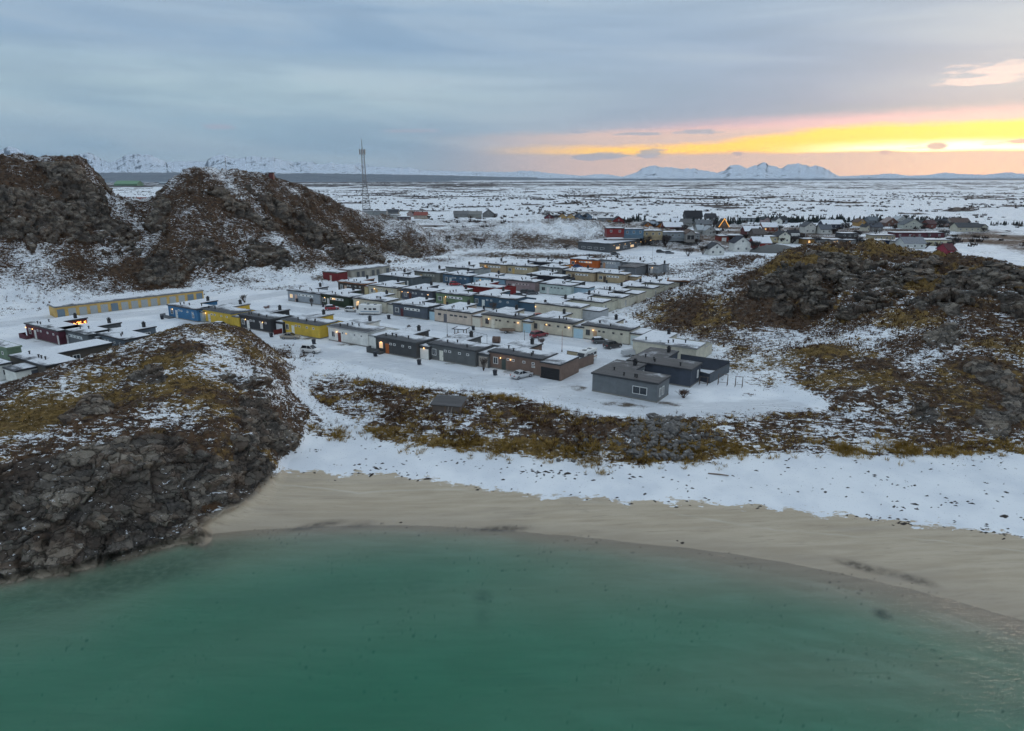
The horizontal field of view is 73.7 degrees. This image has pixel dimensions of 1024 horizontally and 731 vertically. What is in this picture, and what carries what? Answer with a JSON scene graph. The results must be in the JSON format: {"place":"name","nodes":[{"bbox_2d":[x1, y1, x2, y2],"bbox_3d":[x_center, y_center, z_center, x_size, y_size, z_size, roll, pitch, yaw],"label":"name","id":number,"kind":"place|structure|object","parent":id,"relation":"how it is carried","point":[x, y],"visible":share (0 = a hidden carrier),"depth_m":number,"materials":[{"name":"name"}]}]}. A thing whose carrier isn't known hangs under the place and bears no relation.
{"place":"outdoors","nodes":[
{"label":"outdoors","id":0,"kind":"place"},
{"bbox_2d":[0,146,501,176],"bbox_3d":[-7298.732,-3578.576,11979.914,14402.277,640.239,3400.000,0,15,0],"label":"mountains","id":1,"kind":"structure","parent":0,"point":[139,163],"depth_m":11473.38,"materials":[{"name":"snow"}]},
{"bbox_2d":[105,181,451,181],"bbox_3d":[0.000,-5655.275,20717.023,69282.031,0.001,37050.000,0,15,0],"label":"open sea","id":2,"kind":"structure","parent":0,"point":[326,181],"depth_m":7710.55,"materials":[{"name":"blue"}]},
{"bbox_2d":[108,161,579,179],"bbox_3d":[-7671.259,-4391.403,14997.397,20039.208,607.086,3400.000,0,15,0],"label":"mountains","id":3,"kind":"structure","parent":0,"point":[545,176],"depth_m":14625.02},
{"bbox_2d":[0,153,1023,730],"bbox_3d":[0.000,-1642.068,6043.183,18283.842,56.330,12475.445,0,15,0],"label":"terrain","id":4,"kind":"structure","parent":0,"point":[304,585],"depth_m":84.75,"materials":[{"name":"snow"}]},
{"bbox_2d":[0,358,12,380],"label":"house","id":5,"kind":"structure","parent":4,"relation":"on","point":[4,362],"depth_m":125.40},
{"bbox_2d":[0,339,21,360],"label":"house","id":6,"kind":"structure","parent":4,"relation":"on","point":[7,348],"depth_m":137.48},
{"bbox_2d":[2,363,37,381],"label":"outbuilding","id":7,"kind":"structure","parent":4,"relation":"on","point":[17,371],"depth_m":123.74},
{"bbox_2d":[19,313,87,344],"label":"courtyard house","id":8,"kind":"structure","parent":4,"relation":"on","point":[49,330],"depth_m":156.94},
{"bbox_2d":[8,339,113,371],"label":"courtyard house","id":9,"kind":"structure","parent":4,"relation":"on","point":[43,359],"depth_m":131.81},
{"bbox_2d":[59,317,121,343],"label":"courtyard house","id":10,"kind":"structure","parent":4,"relation":"on","point":[85,331],"depth_m":151.77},
{"bbox_2d":[47,288,203,317],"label":"garage row","id":11,"kind":"object","parent":4,"relation":"on","point":[96,305],"visible":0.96,"depth_m":192.93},
{"bbox_2d":[95,321,156,345],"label":"courtyard house","id":12,"kind":"structure","parent":4,"relation":"on","point":[123,334],"depth_m":147.88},
{"bbox_2d":[114,181,143,185],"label":"house","id":13,"kind":"structure","parent":4,"relation":"on","point":[128,183],"depth_m":3081.62,"materials":[{"name":"green"}]},
{"bbox_2d":[160,296,217,321],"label":"courtyard house","id":14,"kind":"structure","parent":4,"relation":"on","point":[190,310],"depth_m":180.26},
{"bbox_2d":[201,299,255,326],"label":"courtyard house","id":15,"kind":"structure","parent":4,"relation":"on","point":[226,313],"depth_m":174.79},
{"bbox_2d":[237,305,292,333],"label":"courtyard house","id":16,"kind":"structure","parent":4,"relation":"on","point":[268,320],"depth_m":167.02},
{"bbox_2d":[280,332,300,339],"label":"parked car","id":17,"kind":"object","parent":4,"relation":"on","point":[289,335],"visible":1,"depth_m":157.47,"materials":[{"name":"paint"}]},
{"bbox_2d":[286,283,330,304],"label":"courtyard house","id":18,"kind":"structure","parent":4,"relation":"on","point":[303,294],"depth_m":204.14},
{"bbox_2d":[300,344,321,353],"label":"parked car","id":19,"kind":"object","parent":4,"relation":"on","point":[311,348],"visible":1,"depth_m":145.10,"materials":[{"name":"paint"}]},
{"bbox_2d":[281,309,344,338],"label":"courtyard house","id":20,"kind":"structure","parent":4,"relation":"on","point":[313,325],"depth_m":161.07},
{"bbox_2d":[99,172,537,180],"bbox_3d":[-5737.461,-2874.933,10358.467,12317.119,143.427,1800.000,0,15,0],"label":"foothills","id":21,"kind":"structure","parent":4,"relation":"on","point":[131,176],"depth_m":9934.86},
{"bbox_2d":[322,270,347,280],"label":"shed","id":22,"kind":"structure","parent":4,"relation":"on","point":[334,275],"depth_m":246.09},
{"bbox_2d":[321,286,363,307],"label":"courtyard house","id":23,"kind":"structure","parent":4,"relation":"on","point":[341,298],"depth_m":197.26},
{"bbox_2d":[337,275,376,294],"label":"courtyard house","id":24,"kind":"structure","parent":4,"relation":"on","point":[360,283],"depth_m":221.32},
{"bbox_2d":[327,315,398,347],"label":"courtyard house","id":25,"kind":"structure","parent":4,"relation":"on","point":[362,331],"depth_m":153.80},
{"bbox_2d":[338,264,389,277],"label":"garage row","id":26,"kind":"object","parent":4,"relation":"on","point":[365,270],"visible":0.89,"depth_m":258.32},
{"bbox_2d":[359,139,370,210],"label":"lattice mast","id":27,"kind":"object","parent":4,"relation":"on","point":[361,152],"visible":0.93,"depth_m":665.71,"materials":[{"name":"metal"}]},
{"bbox_2d":[356,304,381,314],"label":"motorhome","id":28,"kind":"object","parent":4,"relation":"on","point":[373,309],"visible":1,"depth_m":185.15,"materials":[{"name":"white metal"}]},
{"bbox_2d":[352,290,401,313],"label":"courtyard house","id":29,"kind":"structure","parent":4,"relation":"on","point":[386,299],"depth_m":190.71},
{"bbox_2d":[368,278,408,298],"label":"courtyard house","id":30,"kind":"structure","parent":4,"relation":"on","point":[393,286],"depth_m":213.70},
{"bbox_2d":[366,325,439,359],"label":"courtyard house","id":31,"kind":"structure","parent":4,"relation":"on","point":[409,342],"depth_m":143.49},
{"bbox_2d":[377,269,431,285],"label":"courtyard house","id":32,"kind":"structure","parent":4,"relation":"on","point":[408,278],"depth_m":235.54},
{"bbox_2d":[392,295,443,319],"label":"courtyard house","id":33,"kind":"structure","parent":4,"relation":"on","point":[419,308],"depth_m":181.91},
{"bbox_2d":[400,281,444,301],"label":"courtyard house","id":34,"kind":"structure","parent":4,"relation":"on","point":[421,290],"depth_m":207.48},
{"bbox_2d":[414,265,449,282],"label":"courtyard house","id":35,"kind":"structure","parent":4,"relation":"on","point":[435,274],"depth_m":245.48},
{"bbox_2d":[430,394,467,414],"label":"shed","id":36,"kind":"object","parent":4,"relation":"on","point":[450,404],"visible":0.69,"depth_m":110.90,"materials":[{"name":"grey wood"}]},
{"bbox_2d":[435,285,476,304],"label":"courtyard house","id":37,"kind":"structure","parent":4,"relation":"on","point":[457,294],"depth_m":200.49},
{"bbox_2d":[442,268,478,284],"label":"courtyard house","id":38,"kind":"structure","parent":4,"relation":"on","point":[462,277],"depth_m":238.56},
{"bbox_2d":[433,300,488,326],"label":"courtyard house","id":39,"kind":"structure","parent":4,"relation":"on","point":[467,313],"depth_m":174.37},
{"bbox_2d":[426,331,499,367],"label":"courtyard house","id":40,"kind":"structure","parent":4,"relation":"on","point":[467,349],"depth_m":137.49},
{"bbox_2d":[445,261,490,274],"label":"courtyard house","id":41,"kind":"structure","parent":4,"relation":"on","point":[472,267],"depth_m":257.81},
{"bbox_2d":[462,278,515,294],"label":"courtyard house","id":42,"kind":"structure","parent":4,"relation":"on","point":[482,286],"depth_m":213.62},
{"bbox_2d":[473,270,512,284],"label":"courtyard house","id":43,"kind":"structure","parent":4,"relation":"on","point":[500,277],"depth_m":233.08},
{"bbox_2d":[479,258,511,273],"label":"courtyard house","id":44,"kind":"structure","parent":4,"relation":"on","point":[500,265],"depth_m":268.43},
{"bbox_2d":[481,304,533,332],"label":"courtyard house","id":45,"kind":"structure","parent":4,"relation":"on","point":[516,318],"depth_m":167.33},
{"bbox_2d":[474,286,540,311],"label":"courtyard house","id":46,"kind":"structure","parent":4,"relation":"on","point":[502,297],"depth_m":193.92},
{"bbox_2d":[0,152,1023,369],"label":"heather","id":47,"kind":"object","parent":4,"relation":"on","point":[789,325],"visible":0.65,"depth_m":190.88,"materials":[{"name":"plant"}]},
{"bbox_2d":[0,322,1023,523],"bbox_3d":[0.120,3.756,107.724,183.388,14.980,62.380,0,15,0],"label":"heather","id":48,"kind":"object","parent":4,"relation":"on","point":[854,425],"visible":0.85,"depth_m":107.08,"materials":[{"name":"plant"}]},
{"bbox_2d":[0,323,1023,512],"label":"moor grass","id":49,"kind":"structure","parent":4,"relation":"on","point":[23,396],"depth_m":105.48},
{"bbox_2d":[510,369,532,379],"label":"parked car","id":50,"kind":"object","parent":4,"relation":"on","point":[518,374],"visible":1,"depth_m":126.71,"materials":[{"name":"paint"}]},
{"bbox_2d":[507,260,539,274],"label":"courtyard house","id":51,"kind":"structure","parent":4,"relation":"on","point":[521,268],"depth_m":262.84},
{"bbox_2d":[505,273,543,291],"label":"courtyard house","id":52,"kind":"structure","parent":4,"relation":"on","point":[525,282],"depth_m":224.59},
{"bbox_2d":[488,338,579,380],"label":"courtyard house","id":53,"kind":"structure","parent":4,"relation":"on","point":[530,356],"depth_m":130.05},
{"bbox_2d":[541,366,559,380],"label":"garage door","id":54,"kind":"structure","parent":53,"relation":"in","point":[549,373],"depth_m":126.11,"materials":[{"name":"paint"}]},
{"bbox_2d":[529,330,548,337],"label":"parked car","id":55,"kind":"object","parent":4,"relation":"on","point":[536,333],"visible":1,"depth_m":159.03,"materials":[{"name":"paint"}]},
{"bbox_2d":[527,256,570,267],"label":"courtyard house","id":56,"kind":"structure","parent":4,"relation":"on","point":[541,261],"depth_m":274.87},
{"bbox_2d":[538,261,572,274],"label":"courtyard house","id":57,"kind":"structure","parent":4,"relation":"on","point":[560,268],"depth_m":258.75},
{"bbox_2d":[526,268,585,284],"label":"courtyard house","id":58,"kind":"structure","parent":4,"relation":"on","point":[544,275],"depth_m":236.97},
{"bbox_2d":[529,308,587,338],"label":"courtyard house","id":59,"kind":"structure","parent":4,"relation":"on","point":[555,323],"depth_m":161.69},
{"bbox_2d":[539,276,594,295],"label":"courtyard house","id":60,"kind":"structure","parent":4,"relation":"on","point":[562,287],"depth_m":216.60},
{"bbox_2d":[118,189,1023,246],"bbox_3d":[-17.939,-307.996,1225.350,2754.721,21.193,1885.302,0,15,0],"label":"scrub","id":61,"kind":"object","parent":4,"relation":"on","point":[839,227],"visible":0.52,"depth_m":905.43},
{"bbox_2d":[534,294,608,320],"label":"courtyard house","id":62,"kind":"structure","parent":4,"relation":"on","point":[582,311],"depth_m":180.68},
{"bbox_2d":[567,351,593,368],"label":"yard fence","id":63,"kind":"object","parent":4,"relation":"on","point":[588,360],"visible":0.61,"depth_m":135.34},
{"bbox_2d":[565,265,599,281],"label":"courtyard house","id":64,"kind":"structure","parent":4,"relation":"on","point":[587,274],"depth_m":246.30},
{"bbox_2d":[569,254,600,268],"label":"courtyard house","id":65,"kind":"structure","parent":4,"relation":"on","point":[590,261],"depth_m":283.25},
{"bbox_2d":[577,347,596,358],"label":"camper van","id":66,"kind":"object","parent":4,"relation":"on","point":[587,351],"visible":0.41,"depth_m":137.28,"materials":[{"name":"white metal"}]},
{"bbox_2d":[561,290,617,311],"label":"courtyard house","id":67,"kind":"structure","parent":4,"relation":"on","point":[586,298],"depth_m":189.68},
{"bbox_2d":[582,286,635,308],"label":"courtyard house","id":68,"kind":"structure","parent":4,"relation":"on","point":[625,300],"depth_m":196.76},
{"bbox_2d":[600,255,624,268],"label":"courtyard house","id":69,"kind":"structure","parent":4,"relation":"on","point":[611,262],"depth_m":280.31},
{"bbox_2d":[603,340,621,348],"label":"parked car","id":70,"kind":"object","parent":4,"relation":"on","point":[610,344],"visible":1,"depth_m":148.85,"materials":[{"name":"paint"}]},
{"bbox_2d":[604,227,624,236],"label":"house","id":71,"kind":"structure","parent":4,"relation":"on","point":[614,232],"depth_m":354.10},
{"bbox_2d":[581,314,653,344],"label":"courtyard house","id":72,"kind":"structure","parent":4,"relation":"on","point":[616,328],"depth_m":154.94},
{"bbox_2d":[577,237,658,252],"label":"school building","id":73,"kind":"structure","parent":4,"relation":"on","point":[610,244],"depth_m":348.99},
{"bbox_2d":[597,267,641,283],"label":"courtyard house","id":74,"kind":"structure","parent":4,"relation":"on","point":[618,276],"depth_m":241.61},
{"bbox_2d":[595,282,646,302],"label":"courtyard house","id":75,"kind":"structure","parent":4,"relation":"on","point":[621,288],"depth_m":204.92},
{"bbox_2d":[591,358,670,402],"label":"courtyard house","id":76,"kind":"structure","parent":4,"relation":"on","point":[634,379],"depth_m":116.48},
{"bbox_2d":[632,386,646,395],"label":"window","id":77,"kind":"structure","parent":76,"relation":"in","point":[635,389],"depth_m":114.34,"materials":[{"name":"white glass"}]},
{"bbox_2d":[618,263,647,274],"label":"workshop","id":78,"kind":"structure","parent":4,"relation":"on","point":[636,269],"depth_m":260.92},
{"bbox_2d":[622,228,643,237],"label":"house","id":79,"kind":"structure","parent":4,"relation":"on","point":[633,232],"depth_m":355.95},
{"bbox_2d":[620,257,653,264],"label":"courtyard house","id":80,"kind":"structure","parent":4,"relation":"on","point":[639,261],"depth_m":273.63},
{"bbox_2d":[556,413,722,462],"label":"boulders","id":81,"kind":"object","parent":4,"relation":"on","point":[672,427],"visible":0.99,"depth_m":99.81,"materials":[{"name":"stone"}]},
{"bbox_2d":[616,278,664,297],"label":"courtyard house","id":82,"kind":"structure","parent":4,"relation":"on","point":[651,290],"depth_m":212.31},
{"bbox_2d":[282,416,1023,583],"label":"seaweed","id":83,"kind":"object","parent":4,"relation":"on","point":[905,523],"visible":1,"depth_m":90.97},
{"bbox_2d":[643,229,662,239],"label":"house","id":84,"kind":"structure","parent":4,"relation":"on","point":[657,234],"depth_m":359.26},
{"bbox_2d":[635,275,679,290],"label":"courtyard house","id":85,"kind":"structure","parent":4,"relation":"on","point":[657,281],"depth_m":220.29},
{"bbox_2d":[648,260,669,274],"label":"courtyard house","id":86,"kind":"structure","parent":4,"relation":"on","point":[655,268],"depth_m":265.63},
{"bbox_2d":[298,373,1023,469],"bbox_3d":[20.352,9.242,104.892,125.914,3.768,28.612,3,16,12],"label":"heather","id":87,"kind":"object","parent":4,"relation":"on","point":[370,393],"visible":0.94,"depth_m":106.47,"materials":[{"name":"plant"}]},
{"bbox_2d":[305,374,1023,474],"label":"dry grass","id":88,"kind":"structure","parent":4,"relation":"on","point":[846,452],"depth_m":100.55,"materials":[{"name":"plant"}]},
{"bbox_2d":[626,345,702,387],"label":"courtyard house","id":89,"kind":"structure","parent":4,"relation":"on","point":[683,373],"depth_m":124.03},
{"bbox_2d":[661,221,682,228],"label":"house","id":90,"kind":"structure","parent":4,"relation":"on","point":[671,225],"depth_m":459.07,"materials":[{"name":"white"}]},
{"bbox_2d":[632,328,712,358],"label":"courtyard house","id":91,"kind":"structure","parent":4,"relation":"on","point":[657,339],"depth_m":140.97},
{"bbox_2d":[663,231,684,240],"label":"house","id":92,"kind":"structure","parent":4,"relation":"on","point":[677,236],"depth_m":372.32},
{"bbox_2d":[667,277,694,285],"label":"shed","id":93,"kind":"structure","parent":4,"relation":"on","point":[682,281],"depth_m":227.94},
{"bbox_2d":[683,229,695,241],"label":"house","id":94,"kind":"structure","parent":4,"relation":"on","point":[689,235],"depth_m":368.45,"materials":[{"name":"grey"}]},
{"bbox_2d":[683,209,702,219],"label":"house","id":95,"kind":"structure","parent":4,"relation":"on","point":[695,214],"depth_m":573.73,"materials":[{"name":"grey"}]},
{"bbox_2d":[681,354,729,382],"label":"yard wall","id":96,"kind":"structure","parent":4,"relation":"on","point":[720,367],"depth_m":131.07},
{"bbox_2d":[702,225,716,235],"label":"house","id":97,"kind":"structure","parent":4,"relation":"on","point":[707,230],"depth_m":412.30,"materials":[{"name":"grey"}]},
{"bbox_2d":[704,241,725,254],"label":"house","id":98,"kind":"structure","parent":4,"relation":"on","point":[714,248],"depth_m":327.46,"materials":[{"name":"white"}]},
{"bbox_2d":[728,235,750,251],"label":"house","id":99,"kind":"structure","parent":4,"relation":"on","point":[738,243],"depth_m":342.69,"materials":[{"name":"white"}]},
{"bbox_2d":[748,227,766,237],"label":"house","id":100,"kind":"structure","parent":4,"relation":"on","point":[756,231],"depth_m":405.21,"materials":[{"name":"grey"}]},
{"bbox_2d":[749,235,771,247],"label":"house","id":101,"kind":"structure","parent":4,"relation":"on","point":[764,240],"depth_m":357.07,"materials":[{"name":"white"}]},
{"bbox_2d":[758,221,778,230],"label":"house","id":102,"kind":"structure","parent":4,"relation":"on","point":[770,226],"depth_m":472.75,"materials":[{"name":"white"}]},
{"bbox_2d":[750,244,792,252],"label":"gravel heap","id":103,"kind":"object","parent":4,"relation":"on","point":[774,248],"visible":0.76,"depth_m":339.20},
{"bbox_2d":[772,230,790,243],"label":"house","id":104,"kind":"structure","parent":4,"relation":"on","point":[782,234],"depth_m":380.23,"materials":[{"name":"white"}]},
{"bbox_2d":[786,228,801,243],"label":"house","id":105,"kind":"structure","parent":4,"relation":"on","point":[794,233],"depth_m":382.99,"materials":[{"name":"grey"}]},
{"bbox_2d":[799,221,816,232],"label":"house","id":106,"kind":"structure","parent":4,"relation":"on","point":[807,227],"depth_m":456.13,"materials":[{"name":"white"}]},
{"bbox_2d":[624,213,1022,225],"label":"treeline","id":107,"kind":"object","parent":4,"relation":"on","point":[798,220],"visible":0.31,"depth_m":567.78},
{"bbox_2d":[815,223,832,233],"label":"house","id":108,"kind":"structure","parent":4,"relation":"on","point":[825,228],"depth_m":451.86,"materials":[{"name":"grey"}]},
{"bbox_2d":[817,219,844,227],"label":"house","id":109,"kind":"structure","parent":4,"relation":"on","point":[834,223],"depth_m":504.07,"materials":[{"name":"white"}]},
{"bbox_2d":[835,232,858,237],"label":"house","id":110,"kind":"structure","parent":4,"relation":"on","point":[845,234],"depth_m":416.45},
{"bbox_2d":[865,221,883,230],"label":"house","id":111,"kind":"structure","parent":4,"relation":"on","point":[878,226],"depth_m":473.73,"materials":[{"name":"grey"}]},
{"bbox_2d":[865,234,895,238],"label":"house","id":112,"kind":"structure","parent":4,"relation":"on","point":[882,236],"depth_m":402.84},
{"bbox_2d":[880,217,898,226],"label":"house","id":113,"kind":"structure","parent":4,"relation":"on","point":[888,221],"depth_m":519.43,"materials":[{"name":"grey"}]},
{"bbox_2d":[894,235,926,248],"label":"house","id":114,"kind":"structure","parent":4,"relation":"on","point":[914,242],"depth_m":357.19,"materials":[{"name":"grey"}]},
{"bbox_2d":[897,218,923,228],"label":"house","id":115,"kind":"structure","parent":4,"relation":"on","point":[908,223],"depth_m":496.17,"materials":[{"name":"grey"}]},
{"bbox_2d":[887,231,944,237],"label":"house","id":116,"kind":"structure","parent":4,"relation":"on","point":[923,234],"depth_m":423.48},
{"bbox_2d":[924,238,952,245],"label":"house","id":117,"kind":"structure","parent":4,"relation":"on","point":[934,240],"depth_m":373.65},
{"bbox_2d":[935,241,957,253],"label":"house","id":118,"kind":"structure","parent":4,"relation":"on","point":[947,248],"depth_m":323.95,"materials":[{"name":"red"}]},
{"bbox_2d":[949,221,981,231],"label":"house","id":119,"kind":"structure","parent":4,"relation":"on","point":[967,227],"depth_m":470.37,"materials":[{"name":"grey"}]},
{"bbox_2d":[0,0,1023,176],"label":"sky","id":120,"kind":"structure","parent":0,"point":[621,88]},
{"bbox_2d":[576,162,857,180],"bbox_3d":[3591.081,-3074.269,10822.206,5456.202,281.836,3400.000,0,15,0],"label":"mountains","id":121,"kind":"structure","parent":0,"point":[766,171],"depth_m":9970.35,"materials":[{"name":"snow"}]},
{"bbox_2d":[840,172,1023,179],"bbox_3d":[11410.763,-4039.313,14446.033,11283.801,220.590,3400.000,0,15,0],"label":"mountains","id":122,"kind":"structure","parent":0,"point":[996,176],"depth_m":13605.43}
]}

